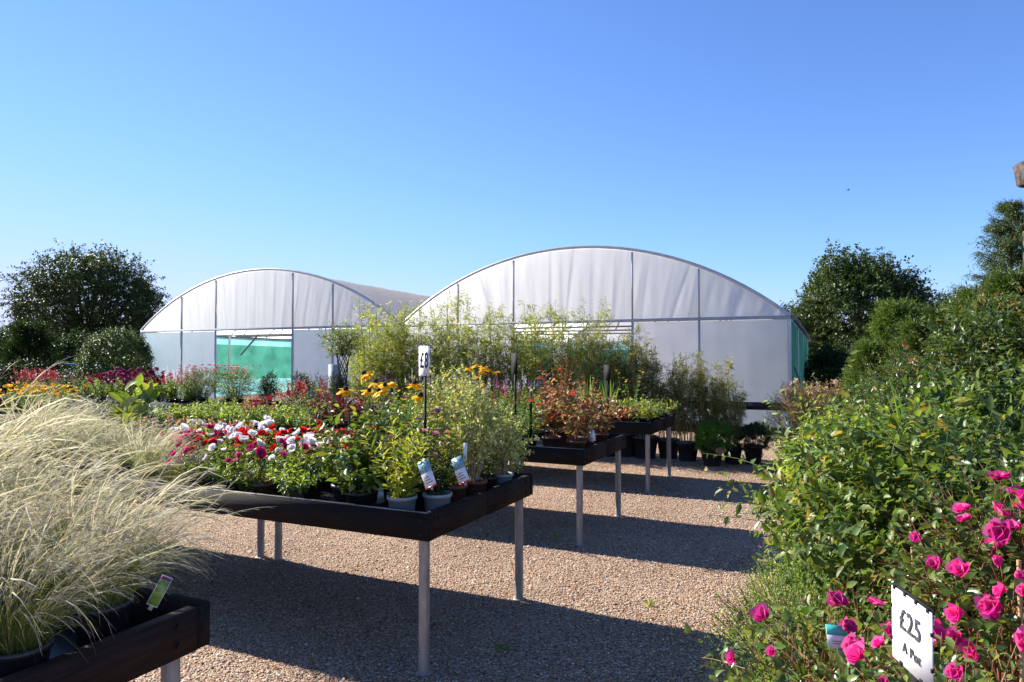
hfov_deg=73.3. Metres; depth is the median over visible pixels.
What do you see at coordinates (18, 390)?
coreopsis
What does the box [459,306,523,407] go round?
bamboo
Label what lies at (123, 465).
feather grass
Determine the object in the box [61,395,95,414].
perennial
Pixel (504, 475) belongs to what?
variegated shrub
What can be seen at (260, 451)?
satin flower
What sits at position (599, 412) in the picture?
leafy plant
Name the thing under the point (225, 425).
satin flower
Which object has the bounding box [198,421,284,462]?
satin flower
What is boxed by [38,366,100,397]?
white flowered shrub
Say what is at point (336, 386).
shrub
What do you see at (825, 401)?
shrub
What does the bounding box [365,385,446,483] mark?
perennial
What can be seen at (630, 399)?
leafy plant
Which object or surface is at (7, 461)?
feather grass
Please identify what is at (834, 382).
dried flower shrub
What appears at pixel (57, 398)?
coreopsis
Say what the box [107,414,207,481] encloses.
feather grass
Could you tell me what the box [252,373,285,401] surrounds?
shrub
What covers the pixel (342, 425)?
wine leaf plant
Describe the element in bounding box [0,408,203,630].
feather grass
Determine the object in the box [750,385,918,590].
leafy shrub
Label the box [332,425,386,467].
satin flower
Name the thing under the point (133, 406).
leaf plant
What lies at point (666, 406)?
leafy plant
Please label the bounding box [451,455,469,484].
plant label
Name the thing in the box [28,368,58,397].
plume flower
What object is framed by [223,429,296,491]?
satin flower
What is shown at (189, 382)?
spire flower
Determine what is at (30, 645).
feather grass
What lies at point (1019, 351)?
evergreen shrub
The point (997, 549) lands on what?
rose bush
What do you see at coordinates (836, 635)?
plant label
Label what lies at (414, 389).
sage
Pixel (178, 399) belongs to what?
spire flower
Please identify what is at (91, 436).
feather grass
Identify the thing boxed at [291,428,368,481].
satin flower
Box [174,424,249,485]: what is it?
satin flower
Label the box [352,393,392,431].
wine leaf plant
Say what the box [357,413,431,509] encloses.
golden shrub
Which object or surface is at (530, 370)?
bamboo
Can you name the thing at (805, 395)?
dried flower shrub
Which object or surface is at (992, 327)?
evergreen shrub
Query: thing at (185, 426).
satin flower
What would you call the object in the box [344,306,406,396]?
bamboo
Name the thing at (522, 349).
bamboo
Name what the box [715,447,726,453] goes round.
pot tag
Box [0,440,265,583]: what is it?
display bench
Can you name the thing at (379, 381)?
sage
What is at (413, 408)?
sage
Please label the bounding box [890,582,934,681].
price sign
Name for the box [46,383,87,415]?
coreopsis
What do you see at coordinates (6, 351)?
shrub
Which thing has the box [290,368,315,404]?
shrub
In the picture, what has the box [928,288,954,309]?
distant tree
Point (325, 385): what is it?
potted shrub
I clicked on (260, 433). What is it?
satin flower
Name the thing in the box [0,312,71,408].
dark shrub
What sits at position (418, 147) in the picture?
sky
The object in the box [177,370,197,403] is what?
spire flower
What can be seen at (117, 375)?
pompon flower
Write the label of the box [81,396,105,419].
perennial
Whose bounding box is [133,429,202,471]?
satin flower
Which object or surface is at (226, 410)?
golden foliage plant
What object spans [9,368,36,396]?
plume flower
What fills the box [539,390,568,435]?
sage
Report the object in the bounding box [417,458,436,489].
plant label
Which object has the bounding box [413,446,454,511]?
perennial
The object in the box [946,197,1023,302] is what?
spruce tree
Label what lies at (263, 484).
satin flower
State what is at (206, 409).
golden foliage plant
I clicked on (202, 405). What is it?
golden foliage plant
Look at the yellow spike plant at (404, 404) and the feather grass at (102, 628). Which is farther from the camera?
the yellow spike plant at (404, 404)
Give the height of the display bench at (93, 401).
0.847 m
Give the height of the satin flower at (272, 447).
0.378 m
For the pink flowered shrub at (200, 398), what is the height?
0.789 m
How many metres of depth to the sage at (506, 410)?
6.89 m
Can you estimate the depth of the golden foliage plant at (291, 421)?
8.05 m
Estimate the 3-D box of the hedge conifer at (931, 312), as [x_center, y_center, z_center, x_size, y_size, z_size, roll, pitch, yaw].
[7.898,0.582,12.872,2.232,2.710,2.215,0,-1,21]
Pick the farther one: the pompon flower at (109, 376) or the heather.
the pompon flower at (109, 376)
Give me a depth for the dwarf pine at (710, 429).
10.29 m
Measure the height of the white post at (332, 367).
1.500 m
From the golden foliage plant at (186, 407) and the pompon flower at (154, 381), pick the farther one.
the pompon flower at (154, 381)
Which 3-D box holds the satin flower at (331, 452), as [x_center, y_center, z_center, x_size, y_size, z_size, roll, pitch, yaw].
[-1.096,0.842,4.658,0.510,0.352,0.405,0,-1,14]
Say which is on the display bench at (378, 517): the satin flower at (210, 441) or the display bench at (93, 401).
the satin flower at (210, 441)
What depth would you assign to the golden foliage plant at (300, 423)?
7.53 m
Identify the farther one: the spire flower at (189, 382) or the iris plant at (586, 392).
the spire flower at (189, 382)
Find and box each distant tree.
[780,299,816,373]
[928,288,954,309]
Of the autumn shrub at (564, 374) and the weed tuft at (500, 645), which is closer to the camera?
the weed tuft at (500, 645)
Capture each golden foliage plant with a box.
[150,406,180,423]
[168,404,202,422]
[171,402,195,417]
[188,400,218,414]
[190,406,222,424]
[191,398,216,416]
[208,397,240,416]
[210,402,241,425]
[213,404,238,422]
[229,404,263,421]
[236,398,251,420]
[236,407,269,429]
[252,402,282,420]
[254,407,282,426]
[265,409,294,430]
[271,401,302,428]
[281,405,310,431]
[290,412,310,431]
[299,402,326,426]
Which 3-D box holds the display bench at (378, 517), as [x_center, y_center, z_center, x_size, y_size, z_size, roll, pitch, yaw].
[-1.192,1.332,4.622,2.326,0.847,1.366,-1,-1,25]
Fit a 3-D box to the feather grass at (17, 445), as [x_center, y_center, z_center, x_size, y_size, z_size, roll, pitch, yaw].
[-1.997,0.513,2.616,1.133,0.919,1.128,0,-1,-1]
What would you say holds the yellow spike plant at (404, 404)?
on the display bench at (299, 434)
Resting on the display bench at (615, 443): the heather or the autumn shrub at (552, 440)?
the autumn shrub at (552, 440)
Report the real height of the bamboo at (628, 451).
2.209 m
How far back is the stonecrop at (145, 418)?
5.95 m
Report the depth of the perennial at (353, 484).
3.89 m
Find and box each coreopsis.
[0,382,32,414]
[0,382,36,415]
[18,382,53,415]
[25,383,63,416]
[26,383,87,416]
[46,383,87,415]
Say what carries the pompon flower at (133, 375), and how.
on the display bench at (93, 401)
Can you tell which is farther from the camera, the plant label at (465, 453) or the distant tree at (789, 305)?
the distant tree at (789, 305)
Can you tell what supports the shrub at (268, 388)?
on the display bench at (281, 403)
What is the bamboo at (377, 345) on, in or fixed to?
on the ground at (444, 547)
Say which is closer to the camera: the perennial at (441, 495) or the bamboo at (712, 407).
the perennial at (441, 495)
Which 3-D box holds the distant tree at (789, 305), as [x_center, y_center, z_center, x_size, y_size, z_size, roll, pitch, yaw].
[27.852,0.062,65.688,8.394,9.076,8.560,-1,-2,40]
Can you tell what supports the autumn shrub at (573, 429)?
on the display bench at (615, 443)
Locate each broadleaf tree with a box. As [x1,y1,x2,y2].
[0,238,172,365]
[787,237,944,384]
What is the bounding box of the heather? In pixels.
[698,532,889,681]
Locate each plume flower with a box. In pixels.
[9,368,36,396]
[18,368,47,393]
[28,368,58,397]
[36,367,62,393]
[241,391,278,426]
[277,377,328,426]
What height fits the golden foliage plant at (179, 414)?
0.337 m
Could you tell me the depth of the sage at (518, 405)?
9.94 m
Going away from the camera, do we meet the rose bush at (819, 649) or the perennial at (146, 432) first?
the rose bush at (819, 649)
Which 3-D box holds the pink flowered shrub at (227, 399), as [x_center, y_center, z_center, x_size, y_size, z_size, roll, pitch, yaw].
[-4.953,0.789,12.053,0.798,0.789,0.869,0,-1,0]
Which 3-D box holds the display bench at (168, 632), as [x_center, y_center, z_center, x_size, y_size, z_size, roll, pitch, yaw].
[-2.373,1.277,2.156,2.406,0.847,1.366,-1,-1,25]
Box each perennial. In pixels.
[37,372,62,391]
[55,376,78,396]
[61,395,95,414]
[69,373,93,395]
[69,374,102,399]
[81,372,107,399]
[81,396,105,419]
[87,416,135,467]
[93,377,116,399]
[99,396,123,420]
[116,417,180,471]
[149,399,171,423]
[163,415,213,458]
[300,389,397,502]
[303,427,402,505]
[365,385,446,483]
[387,427,449,511]
[404,395,442,469]
[411,404,457,489]
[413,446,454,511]
[457,411,517,473]
[471,435,514,489]
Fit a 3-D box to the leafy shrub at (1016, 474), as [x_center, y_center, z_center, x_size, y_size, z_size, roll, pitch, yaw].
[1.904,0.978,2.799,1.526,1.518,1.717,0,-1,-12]
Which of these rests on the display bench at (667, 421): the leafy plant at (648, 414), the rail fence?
the leafy plant at (648, 414)
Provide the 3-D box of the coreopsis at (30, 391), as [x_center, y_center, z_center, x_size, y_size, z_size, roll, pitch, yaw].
[-6.716,0.856,9.694,0.461,0.549,0.644,0,-1,-20]
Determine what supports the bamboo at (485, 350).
on the ground at (444, 547)
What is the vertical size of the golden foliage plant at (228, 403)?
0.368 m
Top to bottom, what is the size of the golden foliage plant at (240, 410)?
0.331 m
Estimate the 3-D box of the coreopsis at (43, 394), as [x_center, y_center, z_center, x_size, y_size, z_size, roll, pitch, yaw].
[-6.847,0.871,10.023,0.509,0.533,0.531,-1,-2,44]
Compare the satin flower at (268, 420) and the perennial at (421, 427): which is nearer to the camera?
the perennial at (421, 427)
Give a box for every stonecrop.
[119,413,177,451]
[144,415,197,447]
[164,417,222,438]
[191,418,253,438]
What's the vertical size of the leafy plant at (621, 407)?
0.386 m
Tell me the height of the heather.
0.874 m
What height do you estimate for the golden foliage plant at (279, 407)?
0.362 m
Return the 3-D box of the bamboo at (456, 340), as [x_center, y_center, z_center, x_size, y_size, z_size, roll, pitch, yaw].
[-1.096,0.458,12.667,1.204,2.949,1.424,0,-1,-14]
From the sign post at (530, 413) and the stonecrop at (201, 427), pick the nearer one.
the stonecrop at (201, 427)
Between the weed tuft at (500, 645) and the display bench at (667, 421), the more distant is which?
the display bench at (667, 421)
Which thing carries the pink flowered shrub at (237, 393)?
on the display bench at (281, 403)
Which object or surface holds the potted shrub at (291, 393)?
on the ground at (444, 547)
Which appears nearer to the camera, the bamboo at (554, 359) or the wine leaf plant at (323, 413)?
the wine leaf plant at (323, 413)
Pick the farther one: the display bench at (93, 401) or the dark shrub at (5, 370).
the dark shrub at (5, 370)
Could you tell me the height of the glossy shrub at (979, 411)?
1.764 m
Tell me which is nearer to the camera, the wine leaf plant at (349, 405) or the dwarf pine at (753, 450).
the wine leaf plant at (349, 405)
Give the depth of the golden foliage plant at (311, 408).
7.88 m
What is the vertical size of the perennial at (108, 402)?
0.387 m
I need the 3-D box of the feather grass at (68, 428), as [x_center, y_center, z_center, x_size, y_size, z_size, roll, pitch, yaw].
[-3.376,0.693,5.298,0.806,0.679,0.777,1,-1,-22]
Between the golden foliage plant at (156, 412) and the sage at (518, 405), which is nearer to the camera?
the golden foliage plant at (156, 412)
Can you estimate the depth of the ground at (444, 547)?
5.00 m
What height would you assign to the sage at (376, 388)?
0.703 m
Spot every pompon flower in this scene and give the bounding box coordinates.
[87,373,109,399]
[101,367,131,400]
[111,367,133,394]
[119,367,143,398]
[131,374,149,398]
[142,367,171,402]
[142,374,163,401]
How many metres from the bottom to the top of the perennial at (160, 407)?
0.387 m
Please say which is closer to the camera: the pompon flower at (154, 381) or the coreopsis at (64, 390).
the coreopsis at (64, 390)
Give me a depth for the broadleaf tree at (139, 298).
43.79 m
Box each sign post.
[511,353,516,420]
[529,388,531,445]
[604,365,609,409]
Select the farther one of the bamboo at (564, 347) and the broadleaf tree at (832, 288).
the broadleaf tree at (832, 288)
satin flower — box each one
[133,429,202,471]
[166,445,229,487]
[168,419,231,445]
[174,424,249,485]
[181,435,265,488]
[192,425,255,465]
[195,443,267,490]
[196,420,258,451]
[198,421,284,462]
[221,452,297,494]
[223,414,290,451]
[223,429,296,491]
[231,423,287,463]
[245,425,313,460]
[246,437,318,495]
[261,444,327,497]
[262,430,335,479]
[267,436,348,498]
[273,418,339,453]
[291,428,358,489]
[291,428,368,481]
[308,443,384,477]
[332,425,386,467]
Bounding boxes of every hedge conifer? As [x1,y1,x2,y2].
[831,336,888,399]
[837,291,929,389]
[879,314,940,376]
[917,301,952,330]
[937,279,993,338]
[957,263,1023,329]
[957,290,1023,329]
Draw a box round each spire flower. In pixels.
[161,370,180,402]
[163,366,184,402]
[176,365,205,403]
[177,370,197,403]
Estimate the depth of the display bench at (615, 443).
6.14 m
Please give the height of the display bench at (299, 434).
0.847 m
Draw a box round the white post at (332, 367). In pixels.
[328,364,339,399]
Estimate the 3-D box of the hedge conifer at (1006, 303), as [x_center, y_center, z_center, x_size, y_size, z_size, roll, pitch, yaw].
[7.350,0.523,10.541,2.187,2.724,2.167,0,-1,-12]
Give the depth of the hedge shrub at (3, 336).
26.84 m
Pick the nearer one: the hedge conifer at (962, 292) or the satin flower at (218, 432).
the satin flower at (218, 432)
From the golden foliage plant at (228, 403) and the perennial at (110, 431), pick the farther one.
the golden foliage plant at (228, 403)
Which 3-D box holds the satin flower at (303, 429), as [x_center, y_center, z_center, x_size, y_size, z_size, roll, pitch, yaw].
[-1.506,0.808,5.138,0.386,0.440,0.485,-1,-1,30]
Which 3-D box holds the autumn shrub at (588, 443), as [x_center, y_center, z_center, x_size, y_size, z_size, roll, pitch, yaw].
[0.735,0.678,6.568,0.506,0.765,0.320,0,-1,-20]
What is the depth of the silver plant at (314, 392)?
10.83 m
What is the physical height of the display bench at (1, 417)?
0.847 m
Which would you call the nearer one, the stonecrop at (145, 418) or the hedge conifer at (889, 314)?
the stonecrop at (145, 418)
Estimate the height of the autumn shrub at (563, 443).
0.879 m
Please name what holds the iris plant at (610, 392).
on the display bench at (667, 421)
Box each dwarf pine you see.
[693,419,736,466]
[734,421,774,464]
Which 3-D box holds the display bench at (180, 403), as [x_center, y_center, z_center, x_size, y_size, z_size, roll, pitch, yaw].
[-5.671,1.508,12.497,2.406,0.847,1.366,-1,-1,25]
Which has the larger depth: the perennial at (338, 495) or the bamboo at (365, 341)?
the bamboo at (365, 341)
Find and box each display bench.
[0,393,90,437]
[0,407,124,442]
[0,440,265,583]
[0,560,209,681]
[40,395,179,434]
[59,412,217,437]
[120,398,275,410]
[125,463,532,676]
[198,420,417,440]
[223,401,357,413]
[335,405,512,464]
[361,429,625,545]
[487,409,674,491]
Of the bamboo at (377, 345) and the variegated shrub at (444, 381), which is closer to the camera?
the variegated shrub at (444, 381)
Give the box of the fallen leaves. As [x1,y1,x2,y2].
[272,466,785,678]
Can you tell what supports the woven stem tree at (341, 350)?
on the display bench at (281, 403)
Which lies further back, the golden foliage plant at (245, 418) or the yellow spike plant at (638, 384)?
the yellow spike plant at (638, 384)
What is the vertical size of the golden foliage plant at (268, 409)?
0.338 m
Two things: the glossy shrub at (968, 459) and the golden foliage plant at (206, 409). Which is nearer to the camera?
the glossy shrub at (968, 459)
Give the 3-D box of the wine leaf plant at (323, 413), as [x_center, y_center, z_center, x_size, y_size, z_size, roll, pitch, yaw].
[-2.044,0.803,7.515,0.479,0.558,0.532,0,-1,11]
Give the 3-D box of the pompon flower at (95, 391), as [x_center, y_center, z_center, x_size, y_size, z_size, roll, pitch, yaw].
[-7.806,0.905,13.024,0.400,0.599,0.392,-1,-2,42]
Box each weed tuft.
[494,638,515,651]
[641,598,656,606]
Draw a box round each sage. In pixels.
[362,371,385,406]
[369,373,389,408]
[377,396,413,434]
[388,381,433,437]
[402,388,440,439]
[404,369,432,409]
[485,371,522,434]
[485,375,520,429]
[490,390,522,443]
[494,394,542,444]
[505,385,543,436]
[507,369,537,415]
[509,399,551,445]
[517,375,546,414]
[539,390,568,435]
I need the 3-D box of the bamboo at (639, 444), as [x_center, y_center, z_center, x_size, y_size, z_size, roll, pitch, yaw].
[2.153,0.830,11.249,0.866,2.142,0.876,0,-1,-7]
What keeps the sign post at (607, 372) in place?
on the display bench at (667, 421)
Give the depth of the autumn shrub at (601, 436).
6.84 m
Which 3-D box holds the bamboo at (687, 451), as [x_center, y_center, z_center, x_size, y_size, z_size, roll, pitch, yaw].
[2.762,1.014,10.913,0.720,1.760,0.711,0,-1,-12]
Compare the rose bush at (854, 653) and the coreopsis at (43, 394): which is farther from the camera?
the coreopsis at (43, 394)
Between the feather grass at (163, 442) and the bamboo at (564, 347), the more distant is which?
the bamboo at (564, 347)
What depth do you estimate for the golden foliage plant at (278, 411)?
8.30 m
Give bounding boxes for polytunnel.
[140,268,550,401]
[401,245,811,427]
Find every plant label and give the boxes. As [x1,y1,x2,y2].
[146,574,172,610]
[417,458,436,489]
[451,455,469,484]
[463,443,466,462]
[589,430,595,441]
[825,624,847,656]
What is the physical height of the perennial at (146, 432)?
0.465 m
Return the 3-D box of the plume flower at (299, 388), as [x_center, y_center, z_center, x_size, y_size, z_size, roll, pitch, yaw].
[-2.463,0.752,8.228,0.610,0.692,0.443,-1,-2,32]
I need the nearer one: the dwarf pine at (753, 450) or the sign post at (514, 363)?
the sign post at (514, 363)
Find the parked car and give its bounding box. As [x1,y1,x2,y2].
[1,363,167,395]
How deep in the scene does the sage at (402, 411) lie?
7.40 m
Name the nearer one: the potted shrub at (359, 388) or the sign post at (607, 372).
the sign post at (607, 372)
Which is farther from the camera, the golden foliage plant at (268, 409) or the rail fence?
the rail fence
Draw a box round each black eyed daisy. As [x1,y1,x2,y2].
[321,370,401,502]
[361,380,434,502]
[464,363,511,427]
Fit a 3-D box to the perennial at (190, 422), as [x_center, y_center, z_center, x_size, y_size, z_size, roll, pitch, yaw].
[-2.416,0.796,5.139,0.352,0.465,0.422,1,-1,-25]
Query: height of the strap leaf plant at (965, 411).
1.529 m
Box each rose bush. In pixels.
[666,572,972,681]
[792,608,1023,681]
[842,446,1023,681]
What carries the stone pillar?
on the ground at (444, 547)
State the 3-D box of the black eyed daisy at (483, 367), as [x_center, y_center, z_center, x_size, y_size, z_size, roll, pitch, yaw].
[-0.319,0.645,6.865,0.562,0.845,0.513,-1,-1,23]
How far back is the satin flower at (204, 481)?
4.39 m
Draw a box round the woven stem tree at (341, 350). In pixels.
[315,321,372,406]
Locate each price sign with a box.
[418,345,429,457]
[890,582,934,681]
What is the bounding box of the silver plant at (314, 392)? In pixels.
[298,377,320,407]
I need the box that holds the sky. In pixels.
[0,0,1023,358]
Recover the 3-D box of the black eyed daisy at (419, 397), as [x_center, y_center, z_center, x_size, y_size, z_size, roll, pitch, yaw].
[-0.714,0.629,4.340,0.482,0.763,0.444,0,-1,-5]
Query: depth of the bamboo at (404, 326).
13.19 m
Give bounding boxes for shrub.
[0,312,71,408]
[0,327,27,365]
[0,339,27,377]
[0,359,46,410]
[1,327,110,368]
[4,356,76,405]
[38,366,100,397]
[49,331,139,366]
[171,364,218,403]
[173,364,226,403]
[205,364,253,404]
[211,364,261,405]
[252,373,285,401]
[256,367,280,406]
[279,375,308,446]
[283,379,317,403]
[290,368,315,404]
[305,370,333,403]
[317,376,355,406]
[327,370,352,400]
[347,356,387,400]
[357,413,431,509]
[405,357,501,481]
[427,417,478,502]
[434,369,514,496]
[469,411,539,485]
[526,368,568,447]
[536,360,583,447]
[549,388,601,448]
[554,384,605,438]
[555,353,574,412]
[563,372,616,446]
[577,394,618,443]
[704,350,1023,668]
[709,413,1023,679]
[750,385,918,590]
[763,381,817,484]
[776,378,819,439]
[781,396,1023,681]
[789,343,1023,463]
[797,386,839,435]
[804,338,865,400]
[805,379,856,421]
[811,378,889,438]
[813,342,889,390]
[821,407,899,526]
[831,347,924,412]
[845,339,1022,441]
[900,298,1023,432]
[904,282,1023,418]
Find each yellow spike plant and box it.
[397,390,416,415]
[616,370,643,412]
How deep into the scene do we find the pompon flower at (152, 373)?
12.69 m
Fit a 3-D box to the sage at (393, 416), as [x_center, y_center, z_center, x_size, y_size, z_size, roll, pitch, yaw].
[-1.197,0.810,7.031,0.356,0.521,0.300,1,-1,-22]
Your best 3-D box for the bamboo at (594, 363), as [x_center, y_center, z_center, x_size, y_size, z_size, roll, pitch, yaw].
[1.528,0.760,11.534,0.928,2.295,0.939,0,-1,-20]
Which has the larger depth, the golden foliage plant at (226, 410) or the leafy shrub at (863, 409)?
the golden foliage plant at (226, 410)
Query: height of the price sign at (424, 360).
0.786 m
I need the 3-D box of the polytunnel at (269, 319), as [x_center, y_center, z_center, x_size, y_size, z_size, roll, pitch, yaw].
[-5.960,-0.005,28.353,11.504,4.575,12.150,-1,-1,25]
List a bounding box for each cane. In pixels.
[910,547,924,583]
[1016,560,1023,681]
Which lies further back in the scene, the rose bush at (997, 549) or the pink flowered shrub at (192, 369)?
the pink flowered shrub at (192, 369)
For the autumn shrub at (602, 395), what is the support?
on the display bench at (615, 443)
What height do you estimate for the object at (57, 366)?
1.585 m
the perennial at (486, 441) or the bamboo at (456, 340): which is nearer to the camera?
the perennial at (486, 441)
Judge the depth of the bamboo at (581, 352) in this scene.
11.40 m
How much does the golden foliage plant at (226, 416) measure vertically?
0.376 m
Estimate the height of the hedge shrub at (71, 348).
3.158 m
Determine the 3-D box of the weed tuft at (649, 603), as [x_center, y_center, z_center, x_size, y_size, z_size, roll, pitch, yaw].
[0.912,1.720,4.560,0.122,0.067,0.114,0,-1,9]
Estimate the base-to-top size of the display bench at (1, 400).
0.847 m
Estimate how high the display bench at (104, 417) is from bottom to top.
0.847 m
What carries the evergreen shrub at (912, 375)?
on the ground at (444, 547)
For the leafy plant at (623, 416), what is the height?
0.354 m
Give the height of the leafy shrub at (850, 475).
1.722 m
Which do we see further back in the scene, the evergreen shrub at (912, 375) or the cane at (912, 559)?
the evergreen shrub at (912, 375)
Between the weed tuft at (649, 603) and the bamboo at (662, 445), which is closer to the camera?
the weed tuft at (649, 603)
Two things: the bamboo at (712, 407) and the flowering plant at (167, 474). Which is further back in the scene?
the bamboo at (712, 407)
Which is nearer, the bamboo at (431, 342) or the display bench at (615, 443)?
the display bench at (615, 443)
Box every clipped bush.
[71,325,156,394]
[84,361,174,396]
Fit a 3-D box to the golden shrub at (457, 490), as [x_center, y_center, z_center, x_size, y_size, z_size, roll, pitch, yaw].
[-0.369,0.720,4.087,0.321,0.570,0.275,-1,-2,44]
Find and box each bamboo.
[338,310,394,401]
[342,296,411,404]
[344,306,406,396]
[376,301,431,404]
[380,301,445,403]
[408,310,463,403]
[420,289,486,405]
[450,306,512,386]
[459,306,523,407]
[481,301,543,408]
[494,292,565,429]
[527,306,589,407]
[541,296,615,408]
[555,296,595,399]
[575,323,632,456]
[601,324,654,456]
[616,328,666,458]
[643,352,690,458]
[665,353,708,461]
[687,350,732,460]
[711,368,753,463]
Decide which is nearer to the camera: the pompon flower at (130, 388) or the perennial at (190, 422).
the perennial at (190, 422)
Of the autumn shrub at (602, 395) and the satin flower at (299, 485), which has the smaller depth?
the satin flower at (299, 485)
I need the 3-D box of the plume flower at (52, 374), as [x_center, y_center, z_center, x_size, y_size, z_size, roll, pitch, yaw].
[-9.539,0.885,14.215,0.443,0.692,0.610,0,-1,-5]
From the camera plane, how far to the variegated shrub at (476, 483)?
4.24 m
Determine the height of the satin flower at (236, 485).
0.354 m
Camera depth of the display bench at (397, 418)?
10.30 m
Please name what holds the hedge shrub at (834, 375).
on the ground at (444, 547)
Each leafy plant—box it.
[581,403,615,419]
[598,396,628,420]
[609,401,641,421]
[615,396,653,421]
[621,397,653,415]
[628,401,667,422]
[629,397,669,421]
[644,399,680,418]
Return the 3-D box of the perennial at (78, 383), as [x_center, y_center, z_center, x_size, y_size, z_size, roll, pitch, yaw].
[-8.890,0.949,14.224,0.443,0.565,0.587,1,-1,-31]
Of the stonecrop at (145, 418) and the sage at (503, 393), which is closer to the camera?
the stonecrop at (145, 418)
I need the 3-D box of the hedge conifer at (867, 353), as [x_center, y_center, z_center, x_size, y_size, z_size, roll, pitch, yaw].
[6.368,0.899,12.140,1.625,2.043,1.640,1,-1,-26]
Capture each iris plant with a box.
[576,374,601,409]
[601,379,619,406]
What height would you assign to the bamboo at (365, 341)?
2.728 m
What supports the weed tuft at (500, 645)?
on the ground at (444, 547)
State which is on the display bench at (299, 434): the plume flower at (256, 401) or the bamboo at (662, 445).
the plume flower at (256, 401)
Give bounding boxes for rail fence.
[325,388,805,436]
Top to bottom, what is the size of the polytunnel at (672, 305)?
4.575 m
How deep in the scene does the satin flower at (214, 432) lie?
5.16 m
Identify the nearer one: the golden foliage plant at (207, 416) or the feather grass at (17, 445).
the feather grass at (17, 445)
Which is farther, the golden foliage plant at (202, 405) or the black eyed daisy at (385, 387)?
the golden foliage plant at (202, 405)
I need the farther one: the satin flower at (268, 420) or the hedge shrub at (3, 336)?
the hedge shrub at (3, 336)
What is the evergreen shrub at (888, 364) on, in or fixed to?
on the ground at (444, 547)
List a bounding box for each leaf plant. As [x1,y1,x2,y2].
[102,373,159,468]
[302,388,345,430]
[326,393,371,431]
[336,387,387,432]
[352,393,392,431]
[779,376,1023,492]
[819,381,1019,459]
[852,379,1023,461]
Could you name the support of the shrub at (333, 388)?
on the display bench at (281, 403)
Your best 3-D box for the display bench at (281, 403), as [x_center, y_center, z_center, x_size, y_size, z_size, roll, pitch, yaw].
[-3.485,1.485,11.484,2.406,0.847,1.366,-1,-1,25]
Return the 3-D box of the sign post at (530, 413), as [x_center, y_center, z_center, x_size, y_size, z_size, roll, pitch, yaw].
[0.177,0.761,6.485,0.016,0.636,0.028,0,-1,-20]
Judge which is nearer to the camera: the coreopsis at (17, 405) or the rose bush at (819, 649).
the rose bush at (819, 649)
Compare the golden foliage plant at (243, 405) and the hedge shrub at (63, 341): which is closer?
the golden foliage plant at (243, 405)
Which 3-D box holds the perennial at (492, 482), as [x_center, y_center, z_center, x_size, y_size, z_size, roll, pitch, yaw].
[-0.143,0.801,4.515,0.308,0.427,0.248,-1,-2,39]
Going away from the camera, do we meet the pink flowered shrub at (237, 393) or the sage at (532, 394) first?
the sage at (532, 394)
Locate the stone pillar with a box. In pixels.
[1013,161,1023,267]
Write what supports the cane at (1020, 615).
on the ground at (444, 547)
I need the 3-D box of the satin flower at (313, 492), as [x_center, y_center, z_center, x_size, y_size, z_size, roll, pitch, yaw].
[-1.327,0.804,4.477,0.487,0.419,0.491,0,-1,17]
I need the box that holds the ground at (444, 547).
[0,369,833,681]
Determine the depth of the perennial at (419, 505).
4.00 m
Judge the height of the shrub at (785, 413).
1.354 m
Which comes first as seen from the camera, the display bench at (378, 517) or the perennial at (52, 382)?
the display bench at (378, 517)
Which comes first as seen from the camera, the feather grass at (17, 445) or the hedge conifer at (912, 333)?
the feather grass at (17, 445)
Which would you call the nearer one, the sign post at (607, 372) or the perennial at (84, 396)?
the sign post at (607, 372)
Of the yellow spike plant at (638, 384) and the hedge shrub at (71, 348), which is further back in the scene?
the hedge shrub at (71, 348)
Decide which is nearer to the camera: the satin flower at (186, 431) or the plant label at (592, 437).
the satin flower at (186, 431)
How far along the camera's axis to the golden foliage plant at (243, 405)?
8.90 m
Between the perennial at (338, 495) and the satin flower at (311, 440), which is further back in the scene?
the satin flower at (311, 440)
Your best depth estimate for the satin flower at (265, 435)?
5.19 m
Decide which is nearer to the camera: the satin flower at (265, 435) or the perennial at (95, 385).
the satin flower at (265, 435)
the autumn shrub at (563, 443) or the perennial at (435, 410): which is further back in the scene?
the autumn shrub at (563, 443)
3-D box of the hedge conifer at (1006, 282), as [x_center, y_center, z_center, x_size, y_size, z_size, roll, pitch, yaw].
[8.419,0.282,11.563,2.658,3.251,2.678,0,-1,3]
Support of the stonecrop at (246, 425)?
on the display bench at (260, 536)
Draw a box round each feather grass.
[0,355,157,529]
[0,385,98,467]
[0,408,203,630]
[0,425,85,553]
[0,434,273,648]
[0,443,97,609]
[0,465,186,677]
[10,392,128,471]
[44,404,136,472]
[78,410,165,477]
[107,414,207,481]
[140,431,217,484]
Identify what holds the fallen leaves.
on the ground at (444, 547)
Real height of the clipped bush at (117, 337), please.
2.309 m
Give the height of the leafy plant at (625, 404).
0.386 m
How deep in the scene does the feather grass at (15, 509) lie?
2.04 m
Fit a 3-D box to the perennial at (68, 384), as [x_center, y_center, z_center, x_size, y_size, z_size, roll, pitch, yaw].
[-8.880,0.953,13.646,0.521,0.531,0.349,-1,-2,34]

